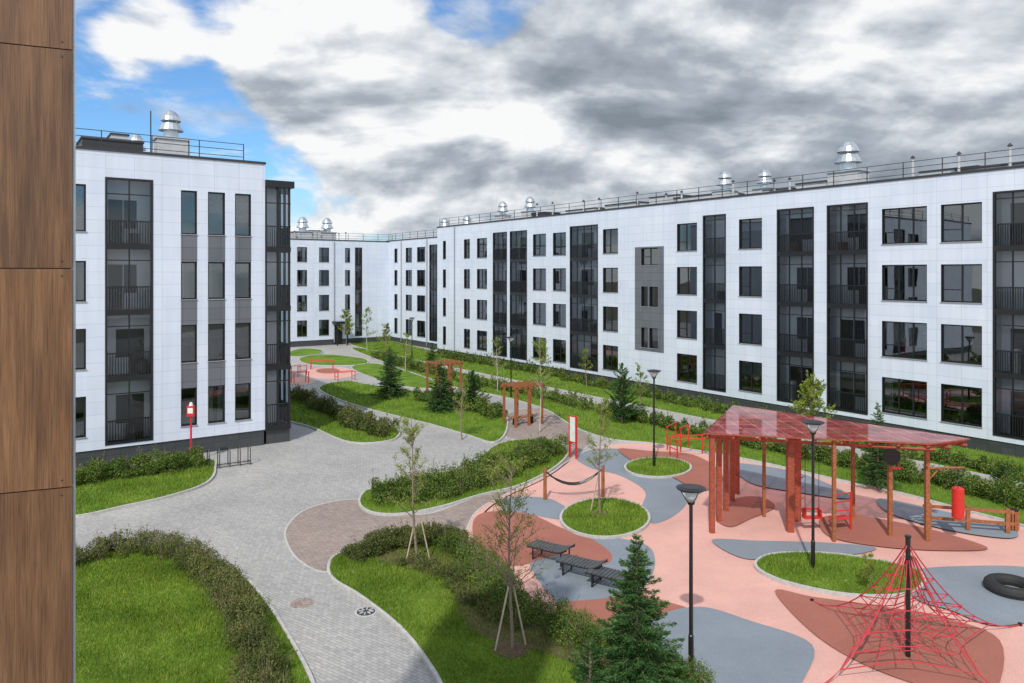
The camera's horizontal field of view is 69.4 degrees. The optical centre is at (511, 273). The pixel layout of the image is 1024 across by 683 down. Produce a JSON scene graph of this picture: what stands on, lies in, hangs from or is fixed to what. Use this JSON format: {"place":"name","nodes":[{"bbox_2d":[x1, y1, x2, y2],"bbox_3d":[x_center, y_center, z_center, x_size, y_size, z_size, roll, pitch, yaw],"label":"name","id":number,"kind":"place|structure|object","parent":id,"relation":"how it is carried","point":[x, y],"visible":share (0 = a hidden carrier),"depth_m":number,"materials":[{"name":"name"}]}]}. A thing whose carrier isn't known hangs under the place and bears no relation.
{"place":"outdoors","nodes":[
{"label":"outdoors","id":0,"kind":"place"},
{"bbox_2d":[76,457,214,514],"bbox_3d":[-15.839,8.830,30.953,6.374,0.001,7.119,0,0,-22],"label":"lawn","id":1,"kind":"structure","parent":0,"point":[129,496],"depth_m":30.32,"materials":[{"name":"green plant"}]},
{"bbox_2d":[76,443,204,483],"bbox_3d":[-16.586,8.257,32.519,5.824,1.295,2.156,0,0,-34],"label":"hedge","id":2,"kind":"object","parent":1,"relation":"on","point":[193,457],"visible":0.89,"depth_m":32.50,"materials":[{"name":"green plant"}]},
{"bbox_2d":[76,546,310,682],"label":"lawn","id":3,"kind":"structure","parent":0,"point":[174,657],"depth_m":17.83,"materials":[{"name":"green plant"}]},
{"bbox_2d":[76,525,298,682],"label":"hedge","id":4,"kind":"object","parent":3,"relation":"on","point":[254,645],"visible":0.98,"depth_m":19.62,"materials":[{"name":"green plant"}]},
{"bbox_2d":[299,354,367,364],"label":"lawn","id":5,"kind":"structure","parent":0,"point":[338,359],"depth_m":75.54,"materials":[{"name":"green plant"}]},
{"bbox_2d":[290,398,397,441],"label":"lawn","id":6,"kind":"structure","parent":0,"point":[364,436],"depth_m":42.29,"materials":[{"name":"green plant"}]},
{"bbox_2d":[290,384,402,436],"bbox_3d":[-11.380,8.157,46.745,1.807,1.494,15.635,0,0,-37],"label":"hedge","id":7,"kind":"object","parent":6,"relation":"on","point":[322,404],"visible":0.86,"depth_m":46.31,"materials":[{"name":"green plant"}]},
{"bbox_2d":[352,363,434,387],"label":"lawn","id":8,"kind":"structure","parent":0,"point":[409,379],"depth_m":64.38,"materials":[{"name":"green plant"}]},
{"bbox_2d":[320,380,506,440],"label":"lawn","id":9,"kind":"structure","parent":0,"point":[447,422],"depth_m":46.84,"materials":[{"name":"green plant"}]},
{"bbox_2d":[369,347,409,398],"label":"spruce tree","id":10,"kind":"object","parent":9,"relation":"on","point":[393,389],"visible":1,"depth_m":52.95,"materials":[{"name":"green plant"}]},
{"bbox_2d":[422,361,459,413],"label":"spruce tree","id":11,"kind":"object","parent":9,"relation":"on","point":[441,402],"visible":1,"depth_m":47.53,"materials":[{"name":"green plant"}]},
{"bbox_2d":[412,383,507,419],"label":"hedge","id":12,"kind":"object","parent":9,"relation":"on","point":[481,404],"visible":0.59,"depth_m":46.97,"materials":[{"name":"green plant"}]},
{"bbox_2d":[286,408,588,570],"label":"pavement","id":13,"kind":"structure","parent":0,"point":[317,537],"depth_m":26.81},
{"bbox_2d":[501,380,544,427],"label":"wooden pergola","id":14,"kind":"object","parent":13,"relation":"on","point":[528,385],"visible":0.95,"depth_m":43.70,"materials":[{"name":"brown wood"}]},
{"bbox_2d":[526,337,552,430],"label":"young tree","id":15,"kind":"object","parent":13,"relation":"on","point":[539,351],"visible":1,"depth_m":41.54,"materials":[{"name":"green plant"}]},
{"bbox_2d":[360,436,566,512],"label":"lawn","id":16,"kind":"structure","parent":0,"point":[433,505],"depth_m":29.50,"materials":[{"name":"green plant"}]},
{"bbox_2d":[368,431,573,506],"bbox_3d":[-1.135,8.173,32.252,3.180,1.464,11.924,0,0,41],"label":"hedge","id":17,"kind":"object","parent":16,"relation":"on","point":[476,469],"visible":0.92,"depth_m":30.37,"materials":[{"name":"green plant"}]},
{"bbox_2d":[330,539,701,682],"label":"lawn","id":18,"kind":"structure","parent":0,"point":[449,657],"depth_m":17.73,"materials":[{"name":"green plant"}]},
{"bbox_2d":[340,516,469,561],"bbox_3d":[-3.413,8.427,23.918,4.223,0.957,1.958,0,0,-21],"label":"hedge","id":19,"kind":"object","parent":18,"relation":"on","point":[376,541],"visible":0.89,"depth_m":23.72,"materials":[{"name":"green plant"}]},
{"bbox_2d":[375,543,615,667],"bbox_3d":[-0.638,8.815,20.121,2.668,0.001,9.860,0,0,-36],"label":"planting bed","id":20,"kind":"object","parent":18,"relation":"on","point":[569,649],"visible":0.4,"depth_m":18.40,"materials":[{"name":"green plant"}]},
{"bbox_2d":[381,416,438,566],"bbox_3d":[-3.014,6.573,22.476,1.418,4.662,1.558,0,0,38],"label":"young tree","id":21,"kind":"object","parent":20,"relation":"on","point":[411,437],"visible":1,"depth_m":22.46,"materials":[{"name":"green plant"}]},
{"bbox_2d":[395,546,527,630],"bbox_3d":[-1.399,8.603,20.613,1.341,0.608,5.667,0,0,-40],"label":"hedge","id":22,"kind":"object","parent":20,"relation":"on","point":[458,587],"visible":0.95,"depth_m":20.53,"materials":[{"name":"green plant"}]},
{"bbox_2d":[452,444,559,658],"bbox_3d":[0.006,6.431,17.333,1.810,4.947,2.639,0,0,-40],"label":"young tree","id":23,"kind":"object","parent":20,"relation":"on","point":[513,647],"visible":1,"depth_m":17.37,"materials":[{"name":"green plant"}]},
{"bbox_2d":[432,523,715,682],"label":"hedge","id":24,"kind":"object","parent":18,"relation":"on","point":[461,550],"visible":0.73,"depth_m":18.98,"materials":[{"name":"green plant"}]},
{"bbox_2d":[567,637,602,682],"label":"pine shrub","id":25,"kind":"object","parent":18,"relation":"on","point":[586,667],"visible":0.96,"depth_m":15.89,"materials":[{"name":"green plant"}]},
{"bbox_2d":[589,533,694,682],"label":"spruce tree","id":26,"kind":"object","parent":18,"relation":"on","point":[637,654],"visible":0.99,"depth_m":15.31,"materials":[{"name":"green plant"}]},
{"bbox_2d":[76,344,1018,682],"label":"pavement","id":27,"kind":"structure","parent":0,"point":[236,514],"depth_m":27.39,"materials":[{"name":"grey concrete"}]},
{"bbox_2d":[0,0,75,682],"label":"wall","id":28,"kind":"structure","parent":27,"relation":"on","point":[74,341],"depth_m":4.03,"materials":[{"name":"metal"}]},
{"bbox_2d":[0,0,72,682],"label":"cladding panels","id":29,"kind":"object","parent":28,"relation":"attached to","point":[36,359],"visible":1,"depth_m":3.94,"materials":[{"name":"brown wood"}]},
{"bbox_2d":[76,459,216,517],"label":"kerb","id":30,"kind":"structure","parent":27,"relation":"on","point":[150,500],"depth_m":28.89,"materials":[{"name":"concrete"}]},
{"bbox_2d":[76,146,265,468],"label":"walls","id":31,"kind":"structure","parent":27,"relation":"on","point":[171,176],"depth_m":36.12,"materials":[{"name":"white paint"}]},
{"bbox_2d":[76,136,143,150],"bbox_3d":[-20.489,-6.190,37.704,2.787,0.980,2.600,0,0,-35],"label":"roof plant box","id":32,"kind":"object","parent":31,"relation":"on","point":[105,141],"visible":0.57,"depth_m":36.66,"materials":[{"name":"metal"}]},
{"bbox_2d":[76,128,243,159],"bbox_3d":[-22.648,-6.200,32.002,21.545,1.000,0.075,0,0,-35],"label":"roof railing","id":33,"kind":"object","parent":31,"relation":"on","point":[152,142],"visible":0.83,"depth_m":35.82,"materials":[{"name":"metal"}]},
{"bbox_2d":[76,179,247,440],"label":"interiors","id":34,"kind":"object","parent":31,"relation":"attached to","point":[117,337],"visible":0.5,"depth_m":35.98,"materials":[{"name":"grey"}]},
{"bbox_2d":[76,177,251,445],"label":"window frames","id":35,"kind":"structure","parent":31,"relation":"attached to","point":[129,312],"depth_m":35.04,"materials":[{"name":"black metal"}]},
{"bbox_2d":[153,110,189,154],"bbox_3d":[-17.820,-7.125,38.671,1.640,2.850,1.240,0,0,-35],"label":"roof vent","id":36,"kind":"object","parent":31,"relation":"on","point":[170,126],"visible":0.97,"depth_m":38.30,"materials":[{"name":"metal"}]},
{"bbox_2d":[79,546,314,682],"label":"kerb","id":37,"kind":"structure","parent":27,"relation":"on","point":[300,655],"depth_m":17.97,"materials":[{"name":"concrete"}]},
{"bbox_2d":[264,180,294,430],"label":"corner bay frames","id":38,"kind":"structure","parent":27,"relation":"on","point":[279,186],"depth_m":39.04,"materials":[{"name":"black metal"}]},
{"bbox_2d":[264,189,289,443],"bbox_3d":[-13.244,2.225,40.236,1.338,13.550,3.120,0,0,-35],"label":"corner bay","id":39,"kind":"object","parent":38,"relation":"in","point":[276,436],"depth_m":39.67,"materials":[{"name":"black glass"}]},
{"bbox_2d":[290,238,389,346],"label":"walls","id":40,"kind":"structure","parent":27,"relation":"on","point":[375,276],"depth_m":93.53,"materials":[{"name":"white paint"}]},
{"bbox_2d":[297,248,360,335],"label":"interiors","id":41,"kind":"object","parent":40,"relation":"attached to","point":[325,282],"visible":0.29,"depth_m":93.42,"materials":[{"name":"glass"}]},
{"bbox_2d":[297,241,361,341],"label":"window frames","id":42,"kind":"structure","parent":40,"relation":"attached to","point":[358,288],"depth_m":93.00,"materials":[{"name":"black metal"}]},
{"bbox_2d":[388,236,437,348],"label":"walls","id":43,"kind":"structure","parent":27,"relation":"on","point":[402,313],"depth_m":93.48,"materials":[{"name":"white paint"}]},
{"bbox_2d":[394,239,436,345],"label":"window frames","id":44,"kind":"structure","parent":43,"relation":"attached to","point":[433,289],"depth_m":88.58,"materials":[{"name":"black metal"}]},
{"bbox_2d":[396,245,435,339],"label":"interiors","id":45,"kind":"object","parent":43,"relation":"attached to","point":[409,297],"visible":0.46,"depth_m":91.59,"materials":[{"name":"glass"}]},
{"bbox_2d":[318,381,507,442],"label":"kerb","id":46,"kind":"structure","parent":27,"relation":"on","point":[468,435],"depth_m":44.13,"materials":[{"name":"concrete"}]},
{"bbox_2d":[358,438,568,515],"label":"kerb","id":47,"kind":"structure","parent":27,"relation":"on","point":[361,507],"depth_m":28.97,"materials":[{"name":"concrete"}]},
{"bbox_2d":[327,544,707,682],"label":"kerb","id":48,"kind":"structure","parent":27,"relation":"on","point":[404,633],"depth_m":18.86,"materials":[{"name":"concrete"}]},
{"bbox_2d":[349,341,1023,483],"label":"kerb","id":49,"kind":"structure","parent":27,"relation":"on","point":[937,465],"depth_m":46.59,"materials":[{"name":"concrete"}]},
{"bbox_2d":[351,348,1023,526],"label":"kerb","id":50,"kind":"structure","parent":27,"relation":"on","point":[837,479],"depth_m":36.35,"materials":[{"name":"concrete"}]},
{"bbox_2d":[437,165,1023,457],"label":"walls","id":51,"kind":"structure","parent":27,"relation":"on","point":[639,227],"depth_m":48.32,"materials":[{"name":"white paint"}]},
{"bbox_2d":[442,189,1023,439],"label":"window frames","id":52,"kind":"structure","parent":51,"relation":"attached to","point":[802,304],"depth_m":45.14,"materials":[{"name":"black metal"}]},
{"bbox_2d":[443,148,1023,224],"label":"roof railing","id":53,"kind":"object","parent":51,"relation":"on","point":[747,186],"visible":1,"depth_m":46.94,"materials":[{"name":"metal"}]},
{"bbox_2d":[445,192,1023,435],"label":"interiors","id":54,"kind":"object","parent":51,"relation":"attached to","point":[972,292],"visible":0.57,"depth_m":44.12,"materials":[{"name":"glass"}]},
{"bbox_2d":[536,143,1012,215],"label":"vent pipes","id":55,"kind":"object","parent":51,"relation":"on","point":[912,164],"visible":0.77,"depth_m":47.98,"materials":[{"name":"metal"}]},
{"bbox_2d":[825,140,870,185],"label":"roof vent","id":56,"kind":"object","parent":51,"relation":"on","point":[848,157],"visible":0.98,"depth_m":45.37,"materials":[{"name":"metal"}]},
{"bbox_2d":[468,443,1023,682],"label":"playground surface","id":57,"kind":"object","parent":27,"relation":"on","point":[726,581],"visible":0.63,"depth_m":23.36,"materials":[{"name":"pink rubber"}]},
{"bbox_2d":[500,496,564,518],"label":"playground surface","id":58,"kind":"object","parent":57,"relation":"on","point":[547,508],"visible":0.63,"depth_m":28.14,"materials":[{"name":"grey rubber"}]},
{"bbox_2d":[472,511,611,564],"bbox_3d":[0.588,8.871,24.959,3.813,0.001,6.028,0,0,-21],"label":"playground surface","id":59,"kind":"object","parent":57,"relation":"on","point":[588,548],"visible":0.6,"depth_m":24.82,"materials":[{"name":"rubber"}]},
{"bbox_2d":[543,465,604,499],"bbox_3d":[2.449,8.275,29.435,2.503,1.250,0.336,0,0,-10],"label":"hammock","id":60,"kind":"object","parent":57,"relation":"on","point":[545,472],"visible":0.98,"depth_m":29.39,"materials":[{"name":"brown wood"}]},
{"bbox_2d":[529,538,654,602],"bbox_3d":[2.364,8.875,22.381,4.284,0.001,5.131,0,0,0],"label":"playground surface","id":61,"kind":"object","parent":57,"relation":"on","point":[574,582],"visible":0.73,"depth_m":21.71,"materials":[{"name":"grey rubber"}]},
{"bbox_2d":[526,540,574,566],"bbox_3d":[1.203,8.601,22.952,1.436,0.597,0.600,0,0,34],"label":"lounge bench","id":62,"kind":"object","parent":61,"relation":"on","point":[555,548],"visible":0.87,"depth_m":22.90,"materials":[{"name":"grey wood"}]},
{"bbox_2d":[556,554,607,582],"bbox_3d":[2.050,8.601,21.740,1.436,0.597,0.600,0,0,34],"label":"lounge bench","id":63,"kind":"object","parent":61,"relation":"on","point":[576,561],"visible":0.95,"depth_m":21.73,"materials":[{"name":"grey wood"}]},
{"bbox_2d":[585,566,624,586],"bbox_3d":[2.819,8.601,20.912,1.436,0.597,0.600,0,0,34],"label":"lounge bench","id":64,"kind":"object","parent":61,"relation":"on","point":[604,572],"visible":0.57,"depth_m":20.95,"materials":[{"name":"grey wood"}]},
{"bbox_2d":[560,497,650,538],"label":"kerb","id":65,"kind":"structure","parent":57,"relation":"on","point":[625,535],"depth_m":25.34,"materials":[{"name":"concrete"}]},
{"bbox_2d":[560,596,685,624],"bbox_3d":[2.987,8.867,19.504,3.400,0.001,1.899,0,0,0],"label":"playground surface","id":66,"kind":"object","parent":57,"relation":"on","point":[597,607],"visible":0.31,"depth_m":19.68,"materials":[{"name":"rubber"}]},
{"bbox_2d":[576,448,686,522],"bbox_3d":[5.667,8.883,32.165,3.783,0.001,11.193,0,0,-11],"label":"playground surface","id":67,"kind":"object","parent":57,"relation":"on","point":[664,500],"visible":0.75,"depth_m":30.93,"materials":[{"name":"grey rubber"}]},
{"bbox_2d":[618,448,722,489],"bbox_3d":[7.720,8.843,34.174,3.419,0.001,7.683,0,0,-15],"label":"playground surface","id":68,"kind":"object","parent":57,"relation":"on","point":[698,473],"visible":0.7,"depth_m":34.72,"materials":[{"name":"rubber"}]},
{"bbox_2d":[676,483,705,671],"bbox_3d":[3.963,6.800,16.383,0.660,4.200,0.660,0,0,0],"label":"street lamp","id":69,"kind":"object","parent":57,"relation":"on","point":[691,493],"visible":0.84,"depth_m":16.34,"materials":[{"name":"black metal"}]},
{"bbox_2d":[650,607,814,682],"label":"playground surface","id":70,"kind":"object","parent":57,"relation":"on","point":[730,648],"visible":0.72,"depth_m":17.56,"materials":[{"name":"grey rubber"}]},
{"bbox_2d":[718,496,774,526],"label":"playground surface","id":71,"kind":"object","parent":57,"relation":"on","point":[743,509],"visible":0.9,"depth_m":27.81,"materials":[{"name":"rubber"}]},
{"bbox_2d":[712,539,875,558],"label":"playground surface","id":72,"kind":"object","parent":57,"relation":"on","point":[750,549],"visible":0.95,"depth_m":23.96,"materials":[{"name":"grey rubber"}]},
{"bbox_2d":[740,463,849,498],"bbox_3d":[11.735,8.835,31.825,3.504,0.001,5.432,0,0,0],"label":"playground surface","id":73,"kind":"object","parent":57,"relation":"on","point":[775,477],"visible":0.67,"depth_m":31.66,"materials":[{"name":"grey rubber"}]},
{"bbox_2d":[754,551,925,598],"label":"kerb","id":74,"kind":"structure","parent":57,"relation":"on","point":[803,587],"depth_m":20.88,"materials":[{"name":"concrete"}]},
{"bbox_2d":[775,589,1003,682],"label":"playground surface","id":75,"kind":"object","parent":57,"relation":"on","point":[832,627],"visible":0.85,"depth_m":17.84,"materials":[{"name":"rubber"}]},
{"bbox_2d":[819,514,987,550],"bbox_3d":[13.043,8.847,25.451,4.715,0.001,3.564,0,0,0],"label":"playground surface","id":76,"kind":"object","parent":57,"relation":"on","point":[866,530],"visible":0.9,"depth_m":25.04,"materials":[{"name":"rubber"}]},
{"bbox_2d":[810,534,1021,682],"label":"climbing net","id":77,"kind":"object","parent":57,"relation":"on","point":[907,566],"visible":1,"depth_m":17.13,"materials":[{"name":"red fabric"}]},
{"bbox_2d":[877,498,1018,537],"bbox_3d":[15.406,8.831,26.756,2.089,0.001,4.888,0,0,-39],"label":"playground surface","id":78,"kind":"object","parent":57,"relation":"on","point":[911,512],"visible":0.83,"depth_m":26.30,"materials":[{"name":"grey rubber"}]},
{"bbox_2d":[912,565,1023,624],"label":"playground surface","id":79,"kind":"object","parent":57,"relation":"on","point":[967,589],"visible":0.78,"depth_m":20.41,"materials":[{"name":"grey rubber"}]},
{"bbox_2d":[923,503,1014,533],"bbox_3d":[15.733,8.450,25.537,2.800,0.900,0.120,0,0,14],"label":"wooden fence","id":80,"kind":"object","parent":57,"relation":"on","point":[967,520],"depth_m":25.44,"materials":[{"name":"brown wood"}]},
{"bbox_2d":[983,573,1023,600],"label":"rubber tyre","id":81,"kind":"object","parent":57,"relation":"on","point":[996,583],"visible":1,"depth_m":20.64,"materials":[{"name":"black rubber"}]},
{"bbox_2d":[703,405,969,541],"bbox_3d":[11.476,7.165,26.207,8.111,3.470,5.993,0,0,26],"label":"playground canopy","id":82,"kind":"object","parent":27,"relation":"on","point":[732,424],"visible":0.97,"depth_m":25.51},
{"bbox_2d":[930,466,964,519],"bbox_3d":[14.417,7.282,24.667,1.305,1.735,0.374,0,0,0],"label":"punching bag","id":83,"kind":"object","parent":82,"relation":"hanging from","point":[958,502],"visible":1,"depth_m":24.55,"materials":[{"name":"red leather"}]},
{"bbox_2d":[855,402,901,489],"bbox_3d":[15.151,7.075,30.544,1.697,3.650,1.637,0,0,-12],"label":"spruce tree","id":84,"kind":"object","parent":27,"relation":"on","point":[875,474],"visible":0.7,"depth_m":30.43,"materials":[{"name":"green plant"}]},
{"bbox_2d":[76,0,1023,240],"label":"sky","id":85,"kind":"structure","parent":0,"point":[388,118],"materials":[{"name":"grey"}]},
{"bbox_2d":[562,496,648,535],"bbox_3d":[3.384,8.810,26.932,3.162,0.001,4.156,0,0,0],"label":"lawn","id":86,"kind":"structure","parent":0,"point":[617,530],"depth_m":26.56,"materials":[{"name":"green plant"}]},
{"bbox_2d":[585,396,621,516],"bbox_3d":[3.234,6.685,27.103,1.205,4.438,1.414,0,0,-44],"label":"young tree","id":87,"kind":"object","parent":86,"relation":"on","point":[589,439],"visible":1,"depth_m":27.11,"materials":[{"name":"green plant"}]},
{"bbox_2d":[626,454,689,475],"bbox_3d":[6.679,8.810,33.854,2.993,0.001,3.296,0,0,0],"label":"lawn","id":88,"kind":"structure","parent":0,"point":[657,465],"depth_m":33.69,"materials":[{"name":"green plant"}]},
{"bbox_2d":[350,340,1023,480],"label":"lawn","id":89,"kind":"structure","parent":0,"point":[674,406],"depth_m":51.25,"materials":[{"name":"green plant"}]},
{"bbox_2d":[437,348,564,376],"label":"hedge","id":90,"kind":"object","parent":89,"relation":"on","point":[471,359],"visible":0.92,"depth_m":70.44,"materials":[{"name":"green plant"}]},
{"bbox_2d":[559,370,788,413],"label":"hedge","id":91,"kind":"object","parent":89,"relation":"on","point":[601,382],"visible":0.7,"depth_m":51.30,"materials":[{"name":"green plant"}]},
{"bbox_2d":[837,441,1023,480],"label":"hedge","id":92,"kind":"object","parent":89,"relation":"on","point":[981,463],"visible":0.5,"depth_m":33.69,"materials":[{"name":"green plant"}]},
{"bbox_2d":[352,347,1023,523],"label":"lawn","id":93,"kind":"structure","parent":0,"point":[970,503],"depth_m":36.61,"materials":[{"name":"green plant"}]},
{"bbox_2d":[369,348,596,410],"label":"hedge","id":94,"kind":"object","parent":93,"relation":"on","point":[568,398],"visible":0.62,"depth_m":57.23,"materials":[{"name":"green plant"}]},
{"bbox_2d":[603,362,643,422],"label":"pine tree","id":95,"kind":"object","parent":93,"relation":"on","point":[623,410],"visible":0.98,"depth_m":43.79,"materials":[{"name":"green plant"}]},
{"bbox_2d":[595,400,785,454],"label":"hedge","id":96,"kind":"object","parent":93,"relation":"on","point":[662,421],"visible":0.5,"depth_m":41.15,"materials":[{"name":"green plant"}]},
{"bbox_2d":[787,370,836,459],"bbox_3d":[14.143,6.706,34.921,1.953,4.290,2.116,0,0,10],"label":"young tree","id":97,"kind":"object","parent":93,"relation":"on","point":[815,401],"visible":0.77,"depth_m":34.90,"materials":[{"name":"green plant"}]},
{"bbox_2d":[801,439,1023,509],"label":"hedge","id":98,"kind":"object","parent":93,"relation":"on","point":[1002,488],"visible":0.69,"depth_m":30.46,"materials":[{"name":"green plant"}]},
{"bbox_2d":[757,549,922,593],"bbox_3d":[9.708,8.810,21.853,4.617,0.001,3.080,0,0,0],"label":"lawn","id":99,"kind":"structure","parent":0,"point":[842,581],"depth_m":21.70,"materials":[{"name":"green plant"}]},
{"bbox_2d":[801,420,824,567],"bbox_3d":[9.020,6.650,22.175,0.660,4.500,0.660,0,0,0],"label":"street lamp","id":100,"kind":"object","parent":99,"relation":"on","point":[813,426],"visible":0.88,"depth_m":22.13,"materials":[{"name":"black metal"}]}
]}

